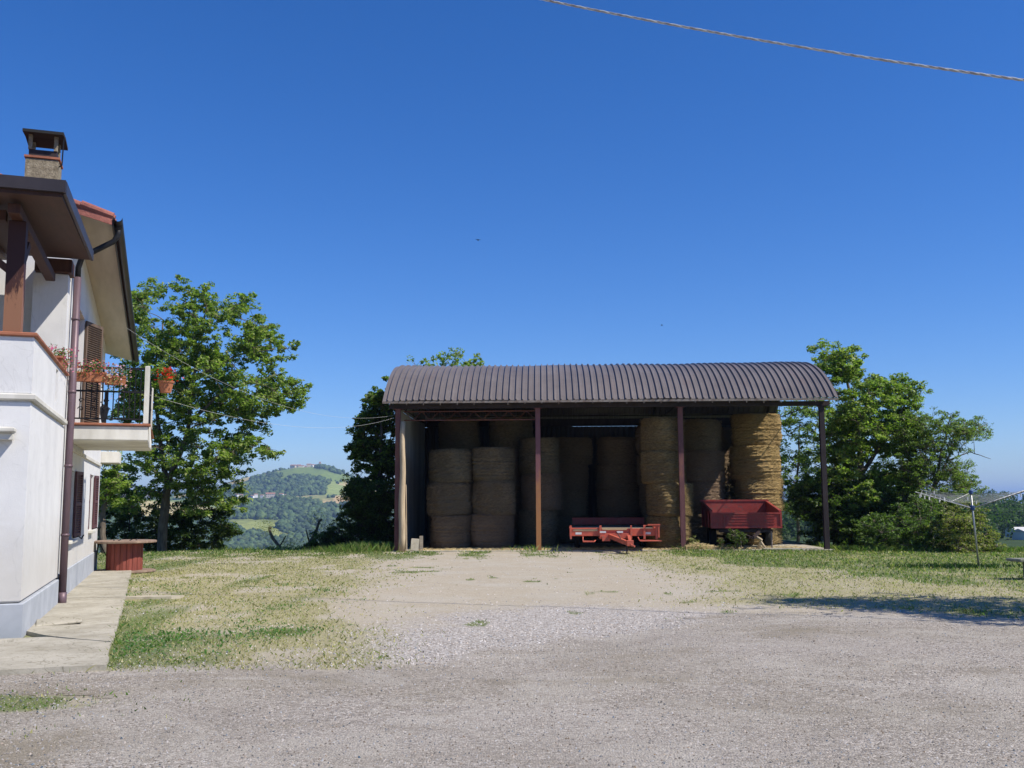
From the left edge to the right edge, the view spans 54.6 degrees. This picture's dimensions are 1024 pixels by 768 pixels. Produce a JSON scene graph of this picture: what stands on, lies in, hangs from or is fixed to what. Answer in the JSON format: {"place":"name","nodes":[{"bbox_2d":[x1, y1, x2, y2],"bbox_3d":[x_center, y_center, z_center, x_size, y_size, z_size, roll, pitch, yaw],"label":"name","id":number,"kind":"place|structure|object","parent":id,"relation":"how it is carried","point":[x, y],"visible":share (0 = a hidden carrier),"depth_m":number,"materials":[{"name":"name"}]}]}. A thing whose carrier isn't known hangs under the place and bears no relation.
{"place":"outdoors","nodes":[
{"label":"outdoors","id":0,"kind":"place"},
{"bbox_2d":[0,570,130,675],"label":"pavement","id":1,"kind":"structure","parent":0,"point":[94,598],"depth_m":11.77,"materials":[{"name":"concrete"}]},
{"bbox_2d":[35,614,81,626],"bbox_3d":[-5.964,3.120,13.059,0.550,0.036,0.580,-2,-4,-25],"label":"drain cover","id":2,"kind":"object","parent":1,"relation":"on","point":[66,620],"visible":0.97,"depth_m":12.96,"materials":[{"name":"concrete"}]},
{"bbox_2d":[32,573,133,674],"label":"pavement weeds","id":3,"kind":"object","parent":1,"relation":"on","point":[127,602],"visible":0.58,"depth_m":12.63,"materials":[{"name":"green plant"}]},
{"bbox_2d":[0,610,1023,767],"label":"road","id":4,"kind":"structure","parent":0,"point":[500,746],"depth_m":7.81,"materials":[{"name":"grey gravel"}]},
{"bbox_2d":[0,467,1023,711],"bbox_3d":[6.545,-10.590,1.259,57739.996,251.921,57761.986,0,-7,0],"label":"ground","id":5,"kind":"structure","parent":0,"point":[588,587],"depth_m":16.64,"materials":[{"name":"beige gravel"}]},
{"bbox_2d":[0,128,153,638],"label":"farmhouse","id":6,"kind":"object","parent":5,"relation":"on","point":[64,277],"visible":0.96,"depth_m":15.61,"materials":[{"name":"paint"}]},
{"bbox_2d":[49,344,79,375],"bbox_3d":[-7.021,-0.355,15.372,0.665,0.526,1.706,2,-7,-19],"label":"flower box","id":7,"kind":"object","parent":6,"relation":"attached to","point":[62,360],"visible":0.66,"depth_m":15.25,"materials":[{"name":"ceramic"}]},
{"bbox_2d":[76,359,113,385],"bbox_3d":[-6.961,-0.197,16.448,0.948,0.482,0.540,2,-7,-19],"label":"flower box","id":8,"kind":"object","parent":6,"relation":"attached to","point":[95,375],"visible":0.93,"depth_m":16.40,"materials":[{"name":"ceramic"}]},
{"bbox_2d":[96,544,105,559],"bbox_3d":[-9.821,4.154,23.899,0.465,0.697,0.064,1,-7,-14],"label":"folding frame","id":9,"kind":"object","parent":6,"relation":"on","point":[97,550],"visible":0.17,"depth_m":23.89,"materials":[{"name":"black metal"}]},
{"bbox_2d":[99,362,134,399],"bbox_3d":[-6.668,-0.043,16.575,0.681,0.610,0.670,2,-7,-19],"label":"flower box","id":10,"kind":"object","parent":6,"relation":"attached to","point":[114,379],"visible":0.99,"depth_m":16.51,"materials":[{"name":"ceramic"}]},
{"bbox_2d":[154,366,183,392],"bbox_3d":[-5.937,-0.074,17.031,0.526,0.444,0.832,4,-8,-35],"label":"flower pot","id":11,"kind":"object","parent":6,"relation":"attached to","point":[166,385],"visible":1,"depth_m":16.99,"materials":[{"name":"ceramic"}]},
{"bbox_2d":[151,395,391,427],"bbox_3d":[-5.056,0.697,25.080,0.004,1.093,16.592,-1,-7,8],"label":"overhead wire","id":12,"kind":"object","parent":6,"relation":"attached to","point":[250,420],"visible":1,"depth_m":20.78,"materials":[{"name":"plastic"}]},
{"bbox_2d":[98,451,132,552],"bbox_3d":[-13.338,3.794,32.837,1.645,3.859,1.218,-6,-9,39],"label":"tree","id":13,"kind":"object","parent":5,"relation":"on","point":[107,478],"visible":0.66,"depth_m":32.66,"materials":[{"name":"green plant"}]},
{"bbox_2d":[94,539,156,573],"bbox_3d":[-9.250,4.102,23.686,1.430,0.760,1.430,2,-7,-17],"label":"cable spool table","id":14,"kind":"object","parent":5,"relation":"on","point":[123,554],"visible":0.87,"depth_m":23.35,"materials":[{"name":"red wood"}]},
{"bbox_2d":[126,595,183,599],"bbox_3d":[-6.197,3.654,16.913,1.156,0.075,0.274,1,-7,-9],"label":"concrete strip","id":15,"kind":"object","parent":5,"relation":"on","point":[146,597],"visible":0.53,"depth_m":16.83,"materials":[{"name":"grey concrete"}]},
{"bbox_2d":[97,470,243,552],"bbox_3d":[-14.139,5.713,40.063,6.807,4.623,3.271,0,-7,0],"label":"elder bush","id":16,"kind":"object","parent":5,"relation":"on","point":[193,541],"visible":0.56,"depth_m":39.64,"materials":[{"name":"green plant"}]},
{"bbox_2d":[98,274,313,551],"bbox_3d":[-12.120,1.415,38.500,8.481,11.644,6.513,0,-7,0],"label":"walnut tree","id":17,"kind":"object","parent":5,"relation":"on","point":[207,360],"visible":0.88,"depth_m":37.77,"materials":[{"name":"green plant"}]},
{"bbox_2d":[97,464,394,552],"bbox_3d":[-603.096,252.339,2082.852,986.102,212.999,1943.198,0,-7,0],"label":"wood","id":18,"kind":"object","parent":5,"relation":"on","point":[292,512],"visible":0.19,"depth_m":1707.78,"materials":[{"name":"leaves"},{"name":"bark"}]},
{"bbox_2d":[112,581,387,663],"bbox_3d":[-4.512,3.357,14.820,5.182,0.124,9.808,0,-7,0],"label":"clover patch","id":19,"kind":"object","parent":5,"relation":"on","point":[168,639],"visible":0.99,"depth_m":11.85,"materials":[{"name":"green plant"}]},
{"bbox_2d":[170,468,353,499],"bbox_3d":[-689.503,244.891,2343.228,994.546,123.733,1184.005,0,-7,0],"label":"hedges","id":20,"kind":"object","parent":5,"relation":"on","point":[311,497],"visible":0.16,"depth_m":2023.87,"materials":[{"name":"plant"}]},
{"bbox_2d":[266,493,274,497],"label":"village house","id":21,"kind":"structure","parent":5,"relation":"on","point":[268,495],"depth_m":1917.36,"materials":[{"name":"white concrete"}]},
{"bbox_2d":[254,511,297,548],"bbox_3d":[-8.783,5.838,37.139,2.012,2.291,1.192,0,-7,0],"label":"pollarded olive","id":22,"kind":"object","parent":5,"relation":"on","point":[272,536],"visible":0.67,"depth_m":37.07,"materials":[{"name":"green plant"}]},
{"bbox_2d":[290,504,332,546],"bbox_3d":[-7.381,5.622,37.088,1.788,2.261,1.187,0,-7,0],"label":"pollarded olive","id":23,"kind":"object","parent":5,"relation":"on","point":[318,523],"visible":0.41,"depth_m":37.09,"materials":[{"name":"green plant"}]},
{"bbox_2d":[299,473,394,548],"bbox_3d":[-5.972,4.822,35.693,4.358,3.251,1.977,0,-7,0],"label":"bramble bush","id":24,"kind":"object","parent":5,"relation":"on","point":[355,507],"visible":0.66,"depth_m":35.39,"materials":[{"name":"green plant"}]},
{"bbox_2d":[342,375,394,543],"bbox_3d":[-5.125,3.007,37.551,2.626,6.773,2.629,2,-7,-18],"label":"tree","id":25,"kind":"object","parent":5,"relation":"on","point":[375,450],"visible":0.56,"depth_m":37.11,"materials":[{"name":"green plant"}]},
{"bbox_2d":[406,485,406,550],"bbox_3d":[-3.494,4.436,32.798,0.032,2.203,0.207,2,-7,-19],"label":"thin stick","id":26,"kind":"object","parent":5,"relation":"on","point":[406,517],"visible":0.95,"depth_m":32.78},
{"bbox_2d":[411,538,418,550],"bbox_3d":[-3.208,5.314,32.788,0.260,0.400,0.060,4,-19,-5],"label":"pale block","id":27,"kind":"object","parent":5,"relation":"on","point":[415,544],"depth_m":32.76,"materials":[{"name":"grey concrete"}]},
{"bbox_2d":[406,347,484,366],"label":"tree","id":28,"kind":"object","parent":5,"relation":"on","point":[456,362],"visible":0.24,"depth_m":48.14,"materials":[{"name":"green plant"}]},
{"bbox_2d":[0,543,1023,738],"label":"green grass","id":29,"kind":"structure","parent":5,"relation":"on","point":[721,551],"depth_m":25.88,"materials":[{"name":"green plant"}]},
{"bbox_2d":[144,538,1023,553],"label":"tall weeds","id":30,"kind":"object","parent":5,"relation":"on","point":[363,545],"visible":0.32,"depth_m":32.34,"materials":[{"name":"green plant"}]},
{"bbox_2d":[382,361,838,551],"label":"hay barn","id":31,"kind":"structure","parent":5,"relation":"on","point":[594,401],"depth_m":34.01,"materials":[{"name":"metal"}]},
{"bbox_2d":[127,328,386,417],"bbox_3d":[-6.164,0.098,27.532,0.004,1.252,12.909,-3,-7,20],"label":"overhead wire","id":32,"kind":"object","parent":31,"relation":"attached to","point":[238,389],"visible":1,"depth_m":24.79,"materials":[{"name":"plastic"}]},
{"bbox_2d":[398,421,405,551],"bbox_3d":[-3.634,3.395,32.926,0.252,4.307,0.242,0,-7,0],"label":"wooden pole","id":33,"kind":"object","parent":31,"relation":"on","point":[402,530],"visible":0.97,"depth_m":32.82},
{"bbox_2d":[419,536,422,550],"bbox_3d":[-3.016,5.292,32.967,0.120,0.480,0.060,0,-15,-6],"label":"dark block","id":34,"kind":"object","parent":31,"relation":"on","point":[420,542],"depth_m":32.94,"materials":[{"name":"grey concrete"}]},
{"bbox_2d":[428,514,471,548],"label":"round bale","id":35,"kind":"object","parent":31,"relation":"in","point":[450,531],"visible":0.86,"depth_m":33.94,"materials":[{"name":"plant"}]},
{"bbox_2d":[426,480,472,515],"bbox_3d":[-2.179,4.003,34.783,1.660,1.287,1.659,0,-8,-18],"label":"round bale","id":36,"kind":"object","parent":35,"relation":"on","point":[449,498],"visible":0.99,"depth_m":34.15,"materials":[{"name":"plant"}]},
{"bbox_2d":[427,447,473,482],"bbox_3d":[-2.152,2.875,34.898,1.641,1.287,1.642,5,-10,-43],"label":"round bale","id":37,"kind":"object","parent":36,"relation":"on","point":[448,465],"visible":0.98,"depth_m":34.25,"materials":[{"name":"plant"}]},
{"bbox_2d":[469,513,514,547],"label":"round bale","id":38,"kind":"object","parent":31,"relation":"on","point":[492,531],"visible":0.94,"depth_m":33.98,"materials":[{"name":"plant"}]},
{"bbox_2d":[471,480,515,515],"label":"round bale","id":39,"kind":"object","parent":38,"relation":"on","point":[493,497],"visible":0.95,"depth_m":34.13,"materials":[{"name":"plant"}]},
{"bbox_2d":[471,447,515,480],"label":"round bale","id":40,"kind":"object","parent":39,"relation":"on","point":[493,463],"visible":0.97,"depth_m":34.26,"materials":[{"name":"plant"}]},
{"bbox_2d":[512,513,518,544],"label":"round bale","id":41,"kind":"object","parent":31,"relation":"on","point":[515,530],"visible":0.03,"depth_m":36.73,"materials":[{"name":"plant"}]},
{"bbox_2d":[514,481,521,512],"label":"round bale","id":42,"kind":"object","parent":41,"relation":"on","point":[518,506],"visible":0.06,"depth_m":36.86,"materials":[{"name":"plant"}]},
{"bbox_2d":[512,448,520,480],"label":"round bale","id":43,"kind":"object","parent":42,"relation":"on","point":[516,465],"visible":0.09,"depth_m":36.98,"materials":[{"name":"plant"}]},
{"bbox_2d":[488,415,532,448],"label":"round bale","id":44,"kind":"object","parent":43,"relation":"on","point":[507,433],"visible":0.73,"depth_m":37.15,"materials":[{"name":"plant"}]},
{"bbox_2d":[517,509,559,546],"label":"round bale","id":45,"kind":"object","parent":31,"relation":"on","point":[526,529],"visible":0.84,"depth_m":35.59,"materials":[{"name":"plant"}]},
{"bbox_2d":[519,472,563,510],"bbox_3d":[1.075,3.943,36.318,1.606,1.441,1.615,-8,-9,42],"label":"round bale","id":46,"kind":"object","parent":45,"relation":"on","point":[551,495],"visible":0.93,"depth_m":35.71,"materials":[{"name":"plant"}]},
{"bbox_2d":[518,437,560,474],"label":"round bale","id":47,"kind":"object","parent":46,"relation":"on","point":[549,455],"visible":0.91,"depth_m":35.92,"materials":[{"name":"plant"}]},
{"bbox_2d":[557,516,588,543],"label":"round bale","id":48,"kind":"object","parent":31,"relation":"on","point":[563,527],"visible":0.23,"depth_m":37.85,"materials":[{"name":"plant"}]},
{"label":"round bale","id":49,"kind":"object","parent":48,"relation":"on","visible":0},
{"bbox_2d":[559,463,589,490],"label":"round bale","id":50,"kind":"object","parent":49,"relation":"on","point":[575,476],"visible":0.67,"depth_m":38.22,"materials":[{"name":"plant"}]},
{"bbox_2d":[555,437,592,464],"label":"round bale","id":51,"kind":"object","parent":50,"relation":"on","point":[578,450],"visible":0.73,"depth_m":38.30,"materials":[{"name":"plant"}]},
{"bbox_2d":[591,516,637,542],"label":"round bale","id":52,"kind":"object","parent":31,"relation":"on","point":[611,541],"visible":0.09,"depth_m":37.91,"materials":[{"name":"plant"}]},
{"bbox_2d":[596,489,641,516],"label":"round bale","id":53,"kind":"object","parent":52,"relation":"on","point":[620,502],"visible":0.88,"depth_m":37.98,"materials":[{"name":"plant"}]},
{"bbox_2d":[594,461,638,490],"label":"round bale","id":54,"kind":"object","parent":53,"relation":"on","point":[611,476],"visible":0.86,"depth_m":38.07,"materials":[{"name":"plant"}]},
{"bbox_2d":[596,436,638,463],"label":"round bale","id":55,"kind":"object","parent":54,"relation":"on","point":[617,450],"visible":0.91,"depth_m":38.16,"materials":[{"name":"plant"}]},
{"bbox_2d":[569,517,661,553],"bbox_3d":[3.411,5.044,33.288,2.970,1.040,5.686,-1,-7,3],"label":"flatbed trailer","id":56,"kind":"object","parent":31,"relation":"on","point":[631,528],"visible":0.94,"depth_m":32.34,"materials":[{"name":"red metal"}]},
{"bbox_2d":[421,542,810,550],"bbox_3d":[3.323,5.585,34.644,13.238,0.247,4.505,0,-7,0],"label":"loose straw","id":57,"kind":"object","parent":31,"relation":"on","point":[636,547],"visible":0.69,"depth_m":33.01,"materials":[{"name":"beige plant"}]},
{"bbox_2d":[644,515,691,549],"bbox_3d":[5.286,5.023,33.534,1.604,1.234,1.628,2,-7,-28],"label":"round bale","id":58,"kind":"object","parent":31,"relation":"on","point":[669,530],"visible":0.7,"depth_m":32.88,"materials":[{"name":"plant"}]},
{"bbox_2d":[645,481,693,518],"bbox_3d":[5.337,3.931,33.614,1.683,1.234,1.659,7,-9,-38],"label":"round bale","id":59,"kind":"object","parent":58,"relation":"on","point":[661,499],"visible":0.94,"depth_m":32.98,"materials":[{"name":"plant"}]},
{"bbox_2d":[638,450,686,483],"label":"round bale","id":60,"kind":"object","parent":59,"relation":"on","point":[658,466],"visible":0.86,"depth_m":33.11,"materials":[{"name":"plant"}]},
{"bbox_2d":[639,416,685,450],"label":"round bale","id":61,"kind":"object","parent":60,"relation":"on","point":[657,433],"visible":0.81,"depth_m":33.23,"materials":[{"name":"plant"}]},
{"bbox_2d":[689,512,726,544],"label":"round bale","id":62,"kind":"object","parent":31,"relation":"on","point":[699,530],"visible":0.25,"depth_m":35.99,"materials":[{"name":"plant"}]},
{"bbox_2d":[685,481,725,512],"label":"round bale","id":63,"kind":"object","parent":62,"relation":"on","point":[704,490],"visible":0.51,"depth_m":36.15,"materials":[{"name":"plant"}]},
{"bbox_2d":[684,449,724,482],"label":"round bale","id":64,"kind":"object","parent":63,"relation":"on","point":[704,465],"visible":0.89,"depth_m":36.27,"materials":[{"name":"plant"}]},
{"bbox_2d":[683,418,722,450],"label":"round bale","id":65,"kind":"object","parent":64,"relation":"on","point":[702,434],"visible":0.86,"depth_m":36.42,"materials":[{"name":"plant"}]},
{"bbox_2d":[700,499,781,548],"bbox_3d":[7.910,4.781,33.974,2.460,1.640,3.314,-1,-7,3],"label":"tipper trailer","id":66,"kind":"object","parent":31,"relation":"on","point":[756,516],"visible":0.94,"depth_m":33.75,"materials":[{"name":"painted metal"},{"name":"rubber"}]},
{"bbox_2d":[730,525,782,544],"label":"round bale","id":67,"kind":"object","parent":31,"relation":"on","point":[777,535],"visible":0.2,"depth_m":35.82,"materials":[{"name":"plant"}]},
{"bbox_2d":[732,477,784,510],"bbox_3d":[9.118,4.123,36.682,1.884,1.318,1.900,2,-8,-11],"label":"round bale","id":68,"kind":"object","parent":67,"relation":"on","point":[769,489],"visible":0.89,"depth_m":35.95,"materials":[{"name":"plant"}]},
{"bbox_2d":[728,445,781,480],"bbox_3d":[9.006,2.936,36.797,1.941,1.318,1.924,-2,-7,7],"label":"round bale","id":69,"kind":"object","parent":68,"relation":"on","point":[755,461],"visible":0.98,"depth_m":36.07,"materials":[{"name":"plant"}]},
{"bbox_2d":[729,413,781,446],"bbox_3d":[9.064,1.757,36.972,1.902,1.318,1.886,3,-6,-30],"label":"round bale","id":70,"kind":"object","parent":69,"relation":"on","point":[750,429],"visible":0.98,"depth_m":36.27,"materials":[{"name":"plant"}]},
{"bbox_2d":[756,536,765,548],"bbox_3d":[8.149,5.219,32.611,0.409,0.447,0.231,4,-8,-32],"label":"forked branch","id":71,"kind":"object","parent":31,"relation":"on","point":[760,543],"visible":0.87,"depth_m":32.55,"materials":[{"name":"brown wood"}]},
{"bbox_2d":[763,548,817,549],"bbox_3d":[9.078,5.376,32.383,1.800,0.045,0.200,0,-7,-3],"label":"plank","id":72,"kind":"object","parent":31,"relation":"on","point":[787,548],"visible":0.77,"depth_m":32.27,"materials":[{"name":"brown wood"}]},
{"bbox_2d":[676,535,704,548],"bbox_3d":[5.828,5.369,32.880,1.251,0.760,0.736,0,-7,0],"label":"weed clump","id":73,"kind":"object","parent":5,"relation":"on","point":[691,541],"visible":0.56,"depth_m":32.85,"materials":[{"name":"green plant"}]},
{"bbox_2d":[716,528,748,549],"bbox_3d":[7.273,5.189,32.603,1.121,0.880,0.841,0,-7,0],"label":"weed clump","id":74,"kind":"object","parent":5,"relation":"on","point":[737,536],"visible":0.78,"depth_m":32.49,"materials":[{"name":"green plant"}]},
{"bbox_2d":[777,387,847,541],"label":"tree","id":75,"kind":"object","parent":5,"relation":"on","point":[790,421],"visible":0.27,"depth_m":46.60,"materials":[{"name":"green plant"}]},
{"bbox_2d":[784,478,928,546],"bbox_3d":[12.664,5.033,36.670,5.648,3.236,2.712,0,-7,0],"label":"undergrowth bush","id":76,"kind":"object","parent":5,"relation":"on","point":[797,511],"visible":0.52,"depth_m":36.18,"materials":[{"name":"green plant"}]},
{"bbox_2d":[783,338,933,545],"bbox_3d":[13.367,2.322,37.923,6.114,8.399,5.541,0,-7,0],"label":"walnut tree","id":77,"kind":"object","parent":5,"relation":"on","point":[854,420],"visible":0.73,"depth_m":37.15,"materials":[{"name":"green plant"}]},
{"bbox_2d":[781,488,1023,545],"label":"valley wood","id":78,"kind":"object","parent":5,"relation":"on","point":[1003,514],"visible":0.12,"depth_m":256.40,"materials":[{"name":"green plant"}]},
{"bbox_2d":[852,493,968,551],"bbox_3d":[13.046,4.761,32.889,4.271,2.292,3.997,0,-7,0],"label":"hazel bush","id":79,"kind":"object","parent":5,"relation":"on","point":[885,529],"visible":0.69,"depth_m":32.20,"materials":[{"name":"green plant"}]},
{"bbox_2d":[882,407,993,544],"bbox_3d":[15.848,3.522,36.355,4.531,5.523,3.006,5,-8,-35],"label":"olive tree","id":80,"kind":"object","parent":5,"relation":"on","point":[945,472],"visible":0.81,"depth_m":35.93,"materials":[{"name":"green plant"}]},
{"bbox_2d":[866,562,1022,568],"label":"dark tuft","id":81,"kind":"object","parent":5,"relation":"on","point":[946,565],"visible":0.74,"depth_m":23.63,"materials":[{"name":"green plant"}]},
{"bbox_2d":[924,498,1007,552],"bbox_3d":[14.416,4.688,31.513,3.355,2.111,2.118,6,-9,-42],"label":"yellow green bush","id":82,"kind":"object","parent":5,"relation":"on","point":[962,522],"visible":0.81,"depth_m":31.09,"materials":[{"name":"green plant"}]},
{"bbox_2d":[915,489,1023,566],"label":"rotary clothes dryer","id":83,"kind":"object","parent":5,"relation":"on","point":[972,507],"visible":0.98,"depth_m":23.70,"materials":[{"name":"metal"}]},
{"bbox_2d":[1005,527,1023,536],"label":"village house","id":84,"kind":"structure","parent":5,"relation":"on","point":[1006,532],"depth_m":255.96,"materials":[{"name":"concrete"}]},
{"bbox_2d":[1006,558,1023,578],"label":"stone bench","id":85,"kind":"object","parent":5,"relation":"on","point":[1016,559],"visible":0.93,"depth_m":20.11,"materials":[{"name":"grey stone"}]},
{"bbox_2d":[1012,529,1023,539],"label":"village house","id":86,"kind":"structure","parent":5,"relation":"on","point":[1017,534],"depth_m":229.82,"materials":[{"name":"concrete"}]},
{"bbox_2d":[0,0,1023,501],"label":"sky","id":87,"kind":"structure","parent":0,"point":[342,165],"materials":[{"name":"blue"}]},
{"bbox_2d":[97,550,1023,671],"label":"dry grass","id":88,"kind":"structure","parent":0,"point":[233,563],"depth_m":18.00,"materials":[{"name":"plant"}]},
{"bbox_2d":[110,551,1023,668],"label":"pale gravel","id":89,"kind":"structure","parent":0,"point":[416,648],"depth_m":13.20,"materials":[{"name":"grey gravel"}]},
{"bbox_2d":[543,0,1023,80],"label":"overhead cable","id":90,"kind":"object","parent":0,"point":[815,49],"visible":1,"depth_m":14.94,"materials":[{"name":"plastic"}]},
{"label":"round bale","id":91,"kind":"object","parent":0,"visible":0},
{"bbox_2d":[438,416,480,449],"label":"round bale","id":92,"kind":"object","parent":91,"relation":"on","point":[458,434],"visible":0.88,"depth_m":37.21,"materials":[{"name":"plant"}]},
{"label":"round bale","id":93,"kind":"object","parent":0,"visible":0},
{"bbox_2d":[638,485,646,514],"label":"round bale","id":94,"kind":"object","parent":93,"relation":"on","point":[642,502],"visible":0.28,"depth_m":37.17,"materials":[{"name":"plant"}]},
{"bbox_2d":[635,455,645,485],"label":"round bale","id":95,"kind":"object","parent":94,"relation":"on","point":[637,466],"visible":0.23,"depth_m":37.34,"materials":[{"name":"plant"}]},
{"bbox_2d":[635,425,641,454],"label":"round bale","id":96,"kind":"object","parent":95,"relation":"on","point":[637,439],"visible":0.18,"depth_m":37.42,"materials":[{"name":"plant"}]},
{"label":"round bale","id":97,"kind":"object","parent":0,"visible":0},
{"bbox_2d":[723,484,734,499],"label":"round bale","id":98,"kind":"object","parent":97,"relation":"on","point":[728,492],"visible":0.07,"depth_m":37.97,"materials":[{"name":"plant"}]},
{"bbox_2d":[723,455,732,483],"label":"round bale","id":99,"kind":"object","parent":98,"relation":"on","point":[727,480],"visible":0.2,"depth_m":38.17,"materials":[{"name":"plant"}]},
{"bbox_2d":[720,426,731,456],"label":"round bale","id":100,"kind":"object","parent":99,"relation":"on","point":[725,438],"visible":0.2,"depth_m":38.24,"materials":[{"name":"plant"}]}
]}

